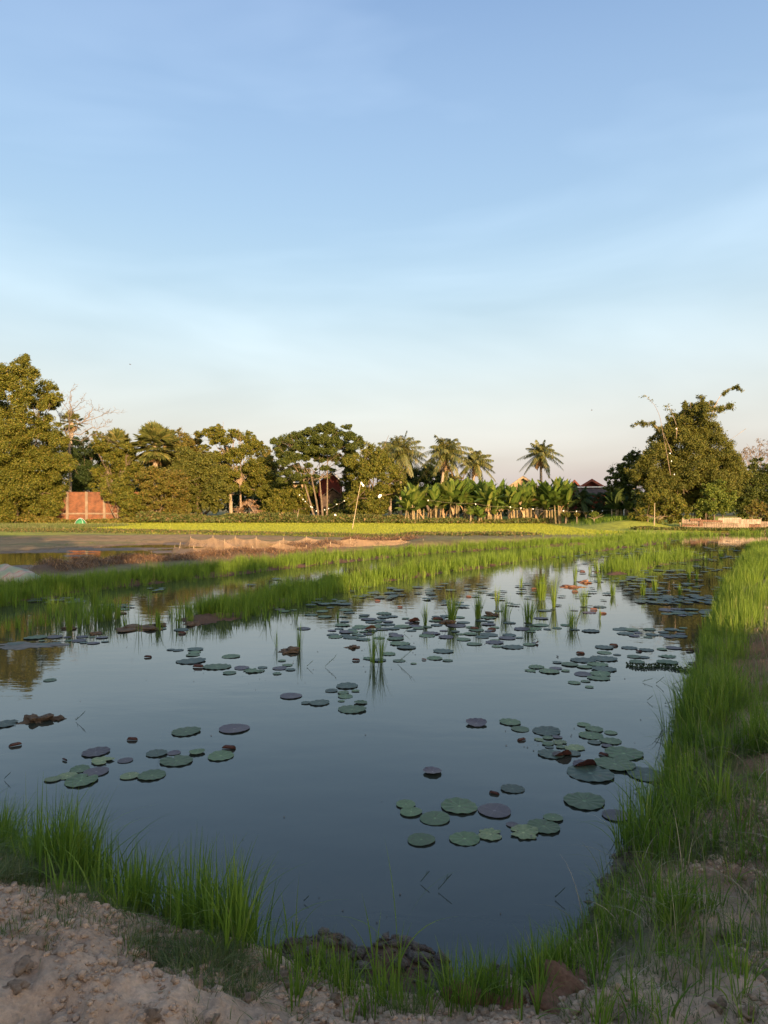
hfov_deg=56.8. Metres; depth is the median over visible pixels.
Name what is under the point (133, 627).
mud mound
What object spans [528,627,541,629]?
lotus pad
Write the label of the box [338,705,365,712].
lotus pad
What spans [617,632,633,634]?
lotus pad
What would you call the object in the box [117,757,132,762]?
lotus pad
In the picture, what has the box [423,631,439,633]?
lotus pad
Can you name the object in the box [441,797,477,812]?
lotus pad
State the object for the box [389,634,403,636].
lotus pad
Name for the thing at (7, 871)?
creeping grass
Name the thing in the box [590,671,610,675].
lotus pad
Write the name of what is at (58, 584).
rice grass
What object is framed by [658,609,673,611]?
lotus pad
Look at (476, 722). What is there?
lotus pad
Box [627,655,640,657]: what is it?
lotus pad
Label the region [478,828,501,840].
lotus pad
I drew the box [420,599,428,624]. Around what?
rice tuft
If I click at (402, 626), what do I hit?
lotus pad
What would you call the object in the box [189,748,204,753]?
lotus pad
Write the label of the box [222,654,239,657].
lotus pad
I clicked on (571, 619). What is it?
rice tuft
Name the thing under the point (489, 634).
lotus pad
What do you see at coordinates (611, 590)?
rice tuft
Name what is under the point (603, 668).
lotus pad
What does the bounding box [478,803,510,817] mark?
lotus pad
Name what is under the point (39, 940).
soil clod
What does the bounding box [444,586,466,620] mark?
rice tuft
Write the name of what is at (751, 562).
bank grass
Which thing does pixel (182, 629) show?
lotus pad
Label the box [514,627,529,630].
lotus pad
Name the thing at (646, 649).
lotus pad
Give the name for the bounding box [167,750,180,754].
lotus pad
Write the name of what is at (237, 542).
fish net
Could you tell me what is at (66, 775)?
lotus pad
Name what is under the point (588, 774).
lotus pad
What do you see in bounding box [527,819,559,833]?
lotus pad
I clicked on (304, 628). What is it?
lotus pad
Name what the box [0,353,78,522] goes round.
broadleaf tree
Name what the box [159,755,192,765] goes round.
lotus pad
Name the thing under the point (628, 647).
lotus pad
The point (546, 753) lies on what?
lotus pad
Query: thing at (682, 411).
bamboo cane
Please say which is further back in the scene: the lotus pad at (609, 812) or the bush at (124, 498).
the bush at (124, 498)
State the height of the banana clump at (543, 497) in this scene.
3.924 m
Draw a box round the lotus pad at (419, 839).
[408,833,434,845]
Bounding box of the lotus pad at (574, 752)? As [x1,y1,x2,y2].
[569,750,580,755]
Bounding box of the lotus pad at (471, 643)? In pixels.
[466,642,481,644]
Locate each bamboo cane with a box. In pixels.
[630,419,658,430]
[641,394,670,474]
[665,404,675,423]
[679,400,689,418]
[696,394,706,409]
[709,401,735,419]
[715,384,744,405]
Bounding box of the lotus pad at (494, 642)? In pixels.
[486,640,503,643]
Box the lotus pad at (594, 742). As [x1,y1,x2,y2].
[588,740,600,743]
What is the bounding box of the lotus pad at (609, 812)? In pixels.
[602,809,627,820]
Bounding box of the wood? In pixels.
[37,468,767,515]
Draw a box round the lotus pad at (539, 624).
[532,623,548,625]
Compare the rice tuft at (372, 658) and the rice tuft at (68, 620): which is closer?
the rice tuft at (372, 658)
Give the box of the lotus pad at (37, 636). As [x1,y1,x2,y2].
[24,635,46,638]
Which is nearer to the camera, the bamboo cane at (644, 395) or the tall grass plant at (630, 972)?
the tall grass plant at (630, 972)
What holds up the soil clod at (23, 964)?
on the ground at (130, 988)
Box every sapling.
[561,511,570,523]
[589,511,603,521]
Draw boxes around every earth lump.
[433,980,526,1007]
[496,1000,527,1009]
[528,959,590,1014]
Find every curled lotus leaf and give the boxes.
[8,742,21,746]
[222,745,235,748]
[408,617,419,620]
[432,617,442,619]
[552,750,571,755]
[573,759,596,765]
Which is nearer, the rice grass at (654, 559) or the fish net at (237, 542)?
the rice grass at (654, 559)
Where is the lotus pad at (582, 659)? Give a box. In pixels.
[570,657,596,662]
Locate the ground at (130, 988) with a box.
[0,502,767,1023]
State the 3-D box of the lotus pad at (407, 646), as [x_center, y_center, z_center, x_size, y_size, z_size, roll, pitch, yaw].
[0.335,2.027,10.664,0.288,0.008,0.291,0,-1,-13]
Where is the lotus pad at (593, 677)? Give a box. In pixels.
[587,675,609,679]
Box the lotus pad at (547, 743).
[542,741,553,745]
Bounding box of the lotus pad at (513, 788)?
[501,784,524,792]
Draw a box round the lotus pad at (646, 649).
[638,648,653,651]
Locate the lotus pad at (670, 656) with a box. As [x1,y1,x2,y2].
[657,654,675,657]
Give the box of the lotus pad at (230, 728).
[219,724,249,732]
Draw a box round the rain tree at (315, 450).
[269,421,365,515]
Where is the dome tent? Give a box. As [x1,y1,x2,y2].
[75,518,85,523]
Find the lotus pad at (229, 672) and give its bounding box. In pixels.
[223,671,235,674]
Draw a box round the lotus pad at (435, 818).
[420,811,449,824]
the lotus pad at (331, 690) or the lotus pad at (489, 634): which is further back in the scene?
the lotus pad at (489, 634)
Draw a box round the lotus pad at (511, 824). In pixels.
[506,822,517,826]
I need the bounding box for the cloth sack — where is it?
[0,564,43,586]
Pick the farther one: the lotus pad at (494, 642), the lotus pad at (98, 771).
the lotus pad at (494, 642)
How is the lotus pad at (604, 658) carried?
on the water
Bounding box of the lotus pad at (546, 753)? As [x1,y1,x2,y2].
[538,749,564,758]
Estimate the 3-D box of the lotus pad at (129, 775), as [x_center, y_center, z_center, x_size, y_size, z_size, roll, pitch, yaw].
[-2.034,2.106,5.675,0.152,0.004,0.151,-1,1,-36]
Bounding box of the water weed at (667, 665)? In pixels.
[626,662,696,671]
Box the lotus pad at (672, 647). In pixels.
[666,646,681,648]
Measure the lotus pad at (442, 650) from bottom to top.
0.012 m
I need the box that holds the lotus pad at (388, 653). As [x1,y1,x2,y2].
[383,652,395,654]
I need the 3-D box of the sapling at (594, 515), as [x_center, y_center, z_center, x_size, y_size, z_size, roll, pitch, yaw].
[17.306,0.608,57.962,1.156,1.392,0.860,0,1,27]
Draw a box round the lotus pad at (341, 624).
[335,623,349,625]
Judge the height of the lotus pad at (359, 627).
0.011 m
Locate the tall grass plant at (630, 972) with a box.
[613,946,644,989]
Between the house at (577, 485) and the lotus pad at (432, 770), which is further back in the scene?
the house at (577, 485)
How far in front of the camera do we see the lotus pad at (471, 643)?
10.94 m
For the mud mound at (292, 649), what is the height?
0.148 m
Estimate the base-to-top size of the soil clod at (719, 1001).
0.051 m
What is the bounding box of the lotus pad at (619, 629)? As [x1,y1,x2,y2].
[613,628,626,630]
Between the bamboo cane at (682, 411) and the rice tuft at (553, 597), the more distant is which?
the bamboo cane at (682, 411)
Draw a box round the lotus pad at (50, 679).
[43,678,56,681]
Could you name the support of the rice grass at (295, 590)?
on the water
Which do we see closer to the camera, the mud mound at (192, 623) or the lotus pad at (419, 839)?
the lotus pad at (419, 839)
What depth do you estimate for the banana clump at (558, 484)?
65.31 m
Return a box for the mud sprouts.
[54,538,318,566]
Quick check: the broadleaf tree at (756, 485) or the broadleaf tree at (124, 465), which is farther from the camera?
the broadleaf tree at (124, 465)
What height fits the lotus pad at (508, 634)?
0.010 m
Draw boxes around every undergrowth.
[0,514,145,522]
[130,510,408,523]
[396,517,556,523]
[628,525,767,530]
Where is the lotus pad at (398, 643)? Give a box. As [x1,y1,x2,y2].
[390,641,409,644]
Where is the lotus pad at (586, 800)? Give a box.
[563,792,604,809]
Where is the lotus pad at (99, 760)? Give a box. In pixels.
[91,756,114,764]
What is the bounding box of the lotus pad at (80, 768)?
[70,764,89,771]
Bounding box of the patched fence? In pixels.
[682,518,767,527]
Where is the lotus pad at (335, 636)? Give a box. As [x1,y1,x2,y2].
[328,635,341,637]
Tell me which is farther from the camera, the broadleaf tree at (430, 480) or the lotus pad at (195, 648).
the broadleaf tree at (430, 480)
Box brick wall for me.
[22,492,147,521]
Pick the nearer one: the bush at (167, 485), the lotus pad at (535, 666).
the lotus pad at (535, 666)
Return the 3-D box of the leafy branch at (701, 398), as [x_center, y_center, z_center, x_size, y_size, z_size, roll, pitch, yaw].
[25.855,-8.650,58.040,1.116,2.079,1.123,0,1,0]
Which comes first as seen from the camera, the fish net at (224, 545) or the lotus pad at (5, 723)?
the lotus pad at (5, 723)
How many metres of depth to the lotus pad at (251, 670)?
9.19 m
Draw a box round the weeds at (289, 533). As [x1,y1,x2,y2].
[0,527,545,538]
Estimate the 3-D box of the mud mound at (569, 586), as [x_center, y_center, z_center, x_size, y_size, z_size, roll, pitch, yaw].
[4.841,1.915,18.224,0.761,0.091,0.486,0,1,0]
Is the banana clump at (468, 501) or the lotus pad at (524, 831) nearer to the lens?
the lotus pad at (524, 831)
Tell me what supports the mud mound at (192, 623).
on the ground at (130, 988)
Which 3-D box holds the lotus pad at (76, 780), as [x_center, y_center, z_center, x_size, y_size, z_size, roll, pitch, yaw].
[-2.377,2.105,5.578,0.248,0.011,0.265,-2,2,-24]
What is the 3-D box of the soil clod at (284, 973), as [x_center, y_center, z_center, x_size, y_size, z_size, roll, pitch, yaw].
[-0.430,1.905,2.910,0.104,0.035,0.074,0,1,-21]
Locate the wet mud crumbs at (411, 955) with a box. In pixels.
[265,777,675,1004]
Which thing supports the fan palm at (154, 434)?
on the ground at (130, 988)
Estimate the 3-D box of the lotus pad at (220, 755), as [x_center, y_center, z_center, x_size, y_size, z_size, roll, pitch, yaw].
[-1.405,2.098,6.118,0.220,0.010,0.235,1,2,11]
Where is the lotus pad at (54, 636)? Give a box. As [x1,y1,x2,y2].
[47,635,62,637]
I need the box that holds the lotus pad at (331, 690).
[325,688,337,691]
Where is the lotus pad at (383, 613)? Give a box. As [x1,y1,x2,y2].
[376,612,391,614]
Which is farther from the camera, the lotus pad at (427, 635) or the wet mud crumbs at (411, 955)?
the lotus pad at (427, 635)
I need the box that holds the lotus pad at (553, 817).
[543,813,562,820]
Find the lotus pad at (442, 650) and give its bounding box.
[433,649,453,652]
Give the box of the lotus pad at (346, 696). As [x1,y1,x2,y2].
[338,694,352,698]
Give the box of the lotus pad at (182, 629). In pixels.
[174,628,188,630]
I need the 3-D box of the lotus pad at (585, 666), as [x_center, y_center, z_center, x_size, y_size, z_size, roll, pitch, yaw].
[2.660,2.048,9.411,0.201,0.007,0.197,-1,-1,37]
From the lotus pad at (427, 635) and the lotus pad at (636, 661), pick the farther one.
the lotus pad at (427, 635)
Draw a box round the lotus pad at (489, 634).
[480,633,497,636]
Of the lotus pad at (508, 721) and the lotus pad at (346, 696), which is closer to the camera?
the lotus pad at (508, 721)
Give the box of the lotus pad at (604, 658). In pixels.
[590,655,617,660]
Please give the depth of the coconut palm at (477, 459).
75.46 m
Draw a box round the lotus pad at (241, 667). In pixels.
[234,666,248,669]
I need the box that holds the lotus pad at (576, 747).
[564,744,584,750]
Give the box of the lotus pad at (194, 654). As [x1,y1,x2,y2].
[187,653,199,655]
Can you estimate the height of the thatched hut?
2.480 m
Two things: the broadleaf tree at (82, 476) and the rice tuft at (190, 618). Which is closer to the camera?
the rice tuft at (190, 618)
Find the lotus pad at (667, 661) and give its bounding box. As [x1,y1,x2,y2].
[656,659,678,663]
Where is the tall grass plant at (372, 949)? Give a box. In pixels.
[339,896,396,985]
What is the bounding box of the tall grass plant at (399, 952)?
[343,838,457,987]
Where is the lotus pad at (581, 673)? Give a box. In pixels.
[574,671,591,675]
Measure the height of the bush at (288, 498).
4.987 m
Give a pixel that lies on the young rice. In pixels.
(404, 527)
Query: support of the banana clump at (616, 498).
on the ground at (130, 988)
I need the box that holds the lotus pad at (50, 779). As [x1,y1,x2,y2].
[44,776,61,781]
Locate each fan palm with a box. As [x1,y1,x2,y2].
[60,410,83,447]
[95,427,134,468]
[130,420,179,497]
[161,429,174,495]
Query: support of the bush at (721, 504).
on the ground at (130, 988)
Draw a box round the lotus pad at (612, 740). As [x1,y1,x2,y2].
[599,737,621,743]
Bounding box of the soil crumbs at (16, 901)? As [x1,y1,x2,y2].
[0,788,767,1023]
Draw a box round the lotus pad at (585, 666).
[577,665,591,667]
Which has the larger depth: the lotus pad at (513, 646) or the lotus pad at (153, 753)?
the lotus pad at (513, 646)
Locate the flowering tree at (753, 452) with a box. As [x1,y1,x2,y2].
[739,438,767,472]
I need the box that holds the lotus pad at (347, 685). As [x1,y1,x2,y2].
[336,682,357,687]
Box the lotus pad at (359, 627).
[352,626,366,628]
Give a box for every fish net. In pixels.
[171,539,353,554]
[174,536,190,547]
[188,535,462,547]
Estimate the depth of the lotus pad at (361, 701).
7.76 m
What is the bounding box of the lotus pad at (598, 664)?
[587,662,607,665]
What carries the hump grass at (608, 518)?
on the ground at (130, 988)
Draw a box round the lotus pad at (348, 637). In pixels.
[343,635,355,638]
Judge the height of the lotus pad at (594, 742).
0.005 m
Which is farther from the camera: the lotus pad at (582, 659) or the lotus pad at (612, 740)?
the lotus pad at (582, 659)
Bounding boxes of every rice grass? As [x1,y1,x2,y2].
[0,532,677,607]
[0,581,218,632]
[163,535,670,620]
[464,541,734,574]
[542,526,767,540]
[588,544,708,574]
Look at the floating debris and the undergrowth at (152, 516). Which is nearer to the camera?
the floating debris
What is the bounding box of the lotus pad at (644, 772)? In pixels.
[626,766,660,780]
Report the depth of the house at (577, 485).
83.92 m
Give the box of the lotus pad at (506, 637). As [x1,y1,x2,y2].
[498,636,514,639]
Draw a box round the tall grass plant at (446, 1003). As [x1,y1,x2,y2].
[397,936,499,1007]
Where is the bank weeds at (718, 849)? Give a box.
[540,583,767,1014]
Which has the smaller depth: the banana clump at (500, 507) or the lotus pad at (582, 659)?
the lotus pad at (582, 659)
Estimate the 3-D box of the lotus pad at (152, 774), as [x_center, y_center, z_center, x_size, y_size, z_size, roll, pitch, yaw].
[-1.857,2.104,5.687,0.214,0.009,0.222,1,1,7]
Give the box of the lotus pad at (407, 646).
[397,645,415,648]
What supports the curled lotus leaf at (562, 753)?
on the lotus pad at (546, 753)
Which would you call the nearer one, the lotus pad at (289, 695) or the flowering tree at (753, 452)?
the lotus pad at (289, 695)
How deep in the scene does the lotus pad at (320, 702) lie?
7.73 m
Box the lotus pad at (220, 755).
[208,750,233,760]
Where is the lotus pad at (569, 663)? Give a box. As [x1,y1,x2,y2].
[561,662,578,665]
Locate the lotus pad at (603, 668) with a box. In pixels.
[591,666,616,671]
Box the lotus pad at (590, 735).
[578,731,603,738]
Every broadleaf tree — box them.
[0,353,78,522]
[59,435,102,491]
[85,430,147,491]
[130,450,351,514]
[144,427,205,500]
[193,424,283,506]
[341,438,406,521]
[391,461,449,517]
[444,467,475,517]
[602,447,641,515]
[624,400,754,526]
[731,457,767,518]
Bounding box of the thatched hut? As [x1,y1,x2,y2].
[234,499,261,521]
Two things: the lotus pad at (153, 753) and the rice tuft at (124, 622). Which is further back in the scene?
the rice tuft at (124, 622)
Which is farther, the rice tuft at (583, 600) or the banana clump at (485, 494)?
the banana clump at (485, 494)
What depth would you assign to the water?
6.75 m
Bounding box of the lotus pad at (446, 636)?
[438,635,452,638]
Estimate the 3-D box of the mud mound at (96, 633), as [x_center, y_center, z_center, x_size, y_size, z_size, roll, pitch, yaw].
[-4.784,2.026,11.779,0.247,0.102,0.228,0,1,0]
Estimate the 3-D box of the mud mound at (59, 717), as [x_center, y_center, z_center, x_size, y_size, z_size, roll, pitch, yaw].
[-3.293,2.089,7.167,0.167,0.060,0.157,0,1,0]
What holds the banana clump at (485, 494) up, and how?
on the ground at (130, 988)
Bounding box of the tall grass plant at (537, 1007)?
[519,951,552,1014]
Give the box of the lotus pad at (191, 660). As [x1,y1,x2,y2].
[176,657,205,663]
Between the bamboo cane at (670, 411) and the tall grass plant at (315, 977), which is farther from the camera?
the bamboo cane at (670, 411)
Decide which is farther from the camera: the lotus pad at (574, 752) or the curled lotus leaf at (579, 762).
the lotus pad at (574, 752)
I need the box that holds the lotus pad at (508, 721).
[499,718,520,724]
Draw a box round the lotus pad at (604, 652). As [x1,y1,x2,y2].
[597,651,611,653]
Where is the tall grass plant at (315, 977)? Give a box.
[298,934,332,983]
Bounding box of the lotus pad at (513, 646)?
[501,645,523,648]
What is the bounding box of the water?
[0,532,767,979]
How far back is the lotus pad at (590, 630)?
12.03 m
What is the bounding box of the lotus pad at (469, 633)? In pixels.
[463,632,476,634]
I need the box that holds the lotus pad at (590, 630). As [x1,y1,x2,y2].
[581,629,599,631]
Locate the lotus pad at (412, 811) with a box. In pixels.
[400,807,421,815]
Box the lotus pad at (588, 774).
[567,765,613,781]
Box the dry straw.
[136,804,767,1022]
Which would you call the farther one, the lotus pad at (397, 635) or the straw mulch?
the straw mulch
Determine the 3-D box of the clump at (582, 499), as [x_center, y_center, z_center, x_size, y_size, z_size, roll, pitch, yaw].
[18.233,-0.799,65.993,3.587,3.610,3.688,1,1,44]
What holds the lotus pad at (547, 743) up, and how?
on the water
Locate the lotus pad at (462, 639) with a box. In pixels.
[456,637,470,640]
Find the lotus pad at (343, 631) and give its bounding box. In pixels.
[339,630,352,632]
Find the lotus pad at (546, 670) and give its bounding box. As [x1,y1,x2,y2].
[539,668,559,672]
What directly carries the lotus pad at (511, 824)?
on the water
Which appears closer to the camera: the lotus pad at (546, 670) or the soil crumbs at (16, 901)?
the soil crumbs at (16, 901)
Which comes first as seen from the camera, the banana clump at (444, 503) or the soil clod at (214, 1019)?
the soil clod at (214, 1019)
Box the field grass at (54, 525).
[0,522,140,529]
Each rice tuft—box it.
[62,610,73,630]
[121,612,127,626]
[149,606,161,626]
[182,610,195,620]
[296,621,304,649]
[367,627,381,663]
[372,622,391,663]
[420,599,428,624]
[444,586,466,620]
[472,589,486,618]
[493,585,499,605]
[499,595,511,617]
[519,593,541,623]
[530,570,548,599]
[544,571,559,606]
[563,605,580,627]
[570,585,589,605]
[572,561,580,580]
[610,579,615,595]
[639,581,646,595]
[651,576,657,590]
[677,583,682,595]
[685,564,691,578]
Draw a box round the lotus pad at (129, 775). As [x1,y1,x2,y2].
[120,772,138,778]
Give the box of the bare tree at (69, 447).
[55,384,122,491]
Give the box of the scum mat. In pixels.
[0,641,69,649]
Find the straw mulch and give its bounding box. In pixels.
[25,534,421,571]
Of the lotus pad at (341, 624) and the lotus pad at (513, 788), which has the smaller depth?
the lotus pad at (513, 788)
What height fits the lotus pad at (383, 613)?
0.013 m
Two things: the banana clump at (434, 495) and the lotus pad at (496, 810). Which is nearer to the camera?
the lotus pad at (496, 810)
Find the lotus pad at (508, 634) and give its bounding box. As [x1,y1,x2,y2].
[502,633,515,635]
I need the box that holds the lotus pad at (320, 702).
[309,699,329,704]
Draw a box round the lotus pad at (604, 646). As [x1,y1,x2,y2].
[595,645,613,648]
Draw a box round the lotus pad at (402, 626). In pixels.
[394,625,410,627]
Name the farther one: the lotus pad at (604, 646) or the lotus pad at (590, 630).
the lotus pad at (590, 630)
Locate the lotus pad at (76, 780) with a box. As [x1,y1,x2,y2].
[64,774,97,786]
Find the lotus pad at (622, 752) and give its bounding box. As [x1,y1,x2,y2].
[604,746,643,759]
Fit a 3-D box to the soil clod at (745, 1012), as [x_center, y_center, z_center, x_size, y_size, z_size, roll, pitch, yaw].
[1.242,1.711,2.425,0.067,0.064,0.075,0,1,-3]
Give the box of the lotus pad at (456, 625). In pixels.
[447,624,465,626]
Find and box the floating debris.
[36,598,684,952]
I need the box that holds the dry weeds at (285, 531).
[1,527,539,536]
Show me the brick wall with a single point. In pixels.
(86, 505)
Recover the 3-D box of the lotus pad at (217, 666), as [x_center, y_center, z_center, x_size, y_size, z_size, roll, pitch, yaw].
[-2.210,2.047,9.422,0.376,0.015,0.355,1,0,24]
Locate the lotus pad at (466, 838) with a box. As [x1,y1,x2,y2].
[449,831,479,845]
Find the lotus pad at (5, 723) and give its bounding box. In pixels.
[0,719,18,726]
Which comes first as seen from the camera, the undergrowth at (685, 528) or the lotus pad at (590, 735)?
the lotus pad at (590, 735)
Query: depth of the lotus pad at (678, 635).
11.57 m
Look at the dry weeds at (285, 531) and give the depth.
44.02 m
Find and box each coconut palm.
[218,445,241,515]
[378,440,395,515]
[379,431,427,514]
[416,435,473,517]
[455,447,495,518]
[516,440,563,512]
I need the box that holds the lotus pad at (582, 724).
[577,722,590,725]
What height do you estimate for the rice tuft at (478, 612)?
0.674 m
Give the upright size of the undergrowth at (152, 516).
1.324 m
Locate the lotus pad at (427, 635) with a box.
[419,634,434,636]
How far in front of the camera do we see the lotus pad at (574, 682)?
8.59 m
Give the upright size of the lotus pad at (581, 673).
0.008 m
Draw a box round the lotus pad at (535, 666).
[528,665,543,667]
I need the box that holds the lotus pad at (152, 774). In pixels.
[137,769,165,779]
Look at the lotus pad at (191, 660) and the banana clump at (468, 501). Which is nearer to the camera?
the lotus pad at (191, 660)
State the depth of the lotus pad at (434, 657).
9.95 m
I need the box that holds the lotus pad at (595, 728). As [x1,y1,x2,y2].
[585,726,602,731]
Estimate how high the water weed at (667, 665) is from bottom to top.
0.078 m
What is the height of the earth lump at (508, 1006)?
0.177 m
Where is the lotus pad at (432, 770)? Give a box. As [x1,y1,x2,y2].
[423,766,441,773]
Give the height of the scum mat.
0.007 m
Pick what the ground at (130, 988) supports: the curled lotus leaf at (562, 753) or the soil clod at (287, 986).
the soil clod at (287, 986)
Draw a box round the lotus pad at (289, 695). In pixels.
[280,693,301,698]
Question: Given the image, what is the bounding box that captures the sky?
[0,0,767,501]
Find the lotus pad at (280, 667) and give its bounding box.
[273,666,286,669]
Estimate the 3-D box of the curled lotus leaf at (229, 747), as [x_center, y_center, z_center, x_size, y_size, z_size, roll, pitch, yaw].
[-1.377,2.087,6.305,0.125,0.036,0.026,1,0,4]
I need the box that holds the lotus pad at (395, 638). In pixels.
[387,636,403,639]
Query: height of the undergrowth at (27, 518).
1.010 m
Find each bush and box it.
[98,476,158,518]
[133,465,199,521]
[168,446,234,515]
[260,476,317,514]
[323,474,363,520]
[568,491,622,520]
[627,487,693,523]
[692,479,738,519]
[743,497,767,520]
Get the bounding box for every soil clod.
[2,979,30,994]
[14,955,33,976]
[23,934,50,950]
[145,1007,162,1023]
[192,974,203,990]
[204,1013,220,1023]
[242,991,257,1003]
[270,969,289,981]
[285,982,293,989]
[309,982,321,990]
[330,993,341,1004]
[356,1004,370,1015]
[707,996,726,1014]
[717,928,726,939]
[733,1004,757,1020]
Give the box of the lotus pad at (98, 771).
[83,767,108,775]
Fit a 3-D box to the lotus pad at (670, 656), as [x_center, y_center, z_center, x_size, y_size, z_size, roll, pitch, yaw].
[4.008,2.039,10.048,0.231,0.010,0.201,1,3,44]
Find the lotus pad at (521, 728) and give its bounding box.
[511,726,528,731]
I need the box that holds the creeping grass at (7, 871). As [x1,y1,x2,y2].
[0,740,767,1023]
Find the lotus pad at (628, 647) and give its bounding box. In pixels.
[621,646,637,649]
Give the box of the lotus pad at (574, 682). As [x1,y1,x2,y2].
[568,681,580,683]
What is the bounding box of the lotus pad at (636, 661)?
[629,659,644,662]
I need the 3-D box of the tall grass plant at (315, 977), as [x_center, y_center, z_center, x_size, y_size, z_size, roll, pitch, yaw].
[-0.277,1.856,2.897,0.148,0.300,0.077,0,1,14]
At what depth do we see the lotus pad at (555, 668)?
9.32 m
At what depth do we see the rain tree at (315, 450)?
71.49 m
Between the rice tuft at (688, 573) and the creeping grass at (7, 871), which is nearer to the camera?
the creeping grass at (7, 871)
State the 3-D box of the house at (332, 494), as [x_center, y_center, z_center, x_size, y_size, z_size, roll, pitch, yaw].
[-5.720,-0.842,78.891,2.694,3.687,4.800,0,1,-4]
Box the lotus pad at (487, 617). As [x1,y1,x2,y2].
[481,616,495,618]
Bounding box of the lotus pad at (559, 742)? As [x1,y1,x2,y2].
[552,739,566,744]
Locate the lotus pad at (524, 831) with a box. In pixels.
[511,824,538,838]
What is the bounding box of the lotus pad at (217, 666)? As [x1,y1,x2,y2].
[203,663,230,668]
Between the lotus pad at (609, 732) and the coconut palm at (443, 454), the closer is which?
the lotus pad at (609, 732)
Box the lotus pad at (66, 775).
[56,772,77,779]
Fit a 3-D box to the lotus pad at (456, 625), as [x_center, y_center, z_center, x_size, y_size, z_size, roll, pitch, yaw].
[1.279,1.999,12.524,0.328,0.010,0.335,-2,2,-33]
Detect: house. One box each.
[292,481,309,512]
[316,471,344,514]
[322,487,343,511]
[508,476,538,518]
[569,479,579,512]
[576,479,606,507]
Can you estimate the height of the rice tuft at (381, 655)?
0.595 m
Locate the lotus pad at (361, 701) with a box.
[354,700,366,703]
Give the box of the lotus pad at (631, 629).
[626,628,638,630]
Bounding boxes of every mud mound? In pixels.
[15,713,53,724]
[50,714,66,720]
[89,631,102,634]
[115,624,162,631]
[182,621,202,625]
[278,646,299,653]
[343,645,359,648]
[439,619,456,623]
[484,611,498,616]
[559,585,581,587]
[577,580,591,582]
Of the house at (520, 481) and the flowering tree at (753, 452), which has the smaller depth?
the house at (520, 481)
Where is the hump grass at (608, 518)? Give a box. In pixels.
[518,511,674,526]
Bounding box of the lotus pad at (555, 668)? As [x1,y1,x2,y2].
[549,667,561,669]
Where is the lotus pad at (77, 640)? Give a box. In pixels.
[72,639,85,641]
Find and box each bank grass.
[0,771,341,960]
[237,886,634,1022]
[531,673,767,1023]
[564,529,767,980]
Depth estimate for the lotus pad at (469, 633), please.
11.76 m
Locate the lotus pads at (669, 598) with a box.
[29,540,743,606]
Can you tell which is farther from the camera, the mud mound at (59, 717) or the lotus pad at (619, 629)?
the lotus pad at (619, 629)
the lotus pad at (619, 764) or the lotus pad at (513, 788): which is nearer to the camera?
the lotus pad at (513, 788)
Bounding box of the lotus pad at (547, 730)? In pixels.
[532,726,559,735]
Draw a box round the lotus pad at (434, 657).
[427,656,441,659]
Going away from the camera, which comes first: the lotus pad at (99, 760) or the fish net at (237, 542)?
the lotus pad at (99, 760)
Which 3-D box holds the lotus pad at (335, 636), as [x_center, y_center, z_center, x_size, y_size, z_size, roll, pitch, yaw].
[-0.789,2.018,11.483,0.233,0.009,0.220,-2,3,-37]
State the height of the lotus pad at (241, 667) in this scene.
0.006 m
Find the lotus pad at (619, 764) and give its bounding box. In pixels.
[594,757,635,770]
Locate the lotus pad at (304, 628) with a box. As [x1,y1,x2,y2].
[297,627,310,629]
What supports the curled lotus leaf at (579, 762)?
on the lotus pad at (588, 774)
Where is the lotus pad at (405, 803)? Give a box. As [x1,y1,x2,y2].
[396,799,415,807]
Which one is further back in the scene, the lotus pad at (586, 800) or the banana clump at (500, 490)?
the banana clump at (500, 490)
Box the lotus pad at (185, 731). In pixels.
[171,726,200,735]
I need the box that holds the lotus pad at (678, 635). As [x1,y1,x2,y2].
[670,634,687,637]
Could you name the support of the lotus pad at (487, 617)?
on the water
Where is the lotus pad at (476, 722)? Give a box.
[466,718,486,726]
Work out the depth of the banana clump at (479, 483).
68.54 m
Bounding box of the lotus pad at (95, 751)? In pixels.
[82,746,109,756]
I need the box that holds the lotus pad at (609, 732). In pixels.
[604,730,616,733]
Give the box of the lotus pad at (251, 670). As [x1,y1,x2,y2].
[243,668,260,671]
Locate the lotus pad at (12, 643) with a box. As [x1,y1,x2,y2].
[7,642,24,644]
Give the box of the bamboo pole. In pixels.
[352,482,360,528]
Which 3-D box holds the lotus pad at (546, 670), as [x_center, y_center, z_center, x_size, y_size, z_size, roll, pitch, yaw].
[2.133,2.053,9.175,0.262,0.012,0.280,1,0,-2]
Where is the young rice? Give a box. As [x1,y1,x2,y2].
[28,521,635,537]
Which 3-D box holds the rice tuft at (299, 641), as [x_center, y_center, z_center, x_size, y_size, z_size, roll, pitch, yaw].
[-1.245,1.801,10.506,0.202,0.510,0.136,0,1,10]
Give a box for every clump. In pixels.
[394,488,425,519]
[398,482,437,518]
[422,483,450,517]
[425,483,449,517]
[437,477,473,522]
[457,477,480,518]
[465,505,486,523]
[467,479,488,519]
[470,479,506,519]
[479,478,511,518]
[489,497,508,523]
[501,484,536,518]
[504,481,542,522]
[516,478,552,518]
[534,483,557,522]
[536,476,574,523]
[557,480,575,522]
[566,485,597,519]
[603,487,627,515]
[623,500,639,515]
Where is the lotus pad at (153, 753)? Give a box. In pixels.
[146,749,167,756]
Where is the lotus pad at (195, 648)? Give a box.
[187,647,203,650]
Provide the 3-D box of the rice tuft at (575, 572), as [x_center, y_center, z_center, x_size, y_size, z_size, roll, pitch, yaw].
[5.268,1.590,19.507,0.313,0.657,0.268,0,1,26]

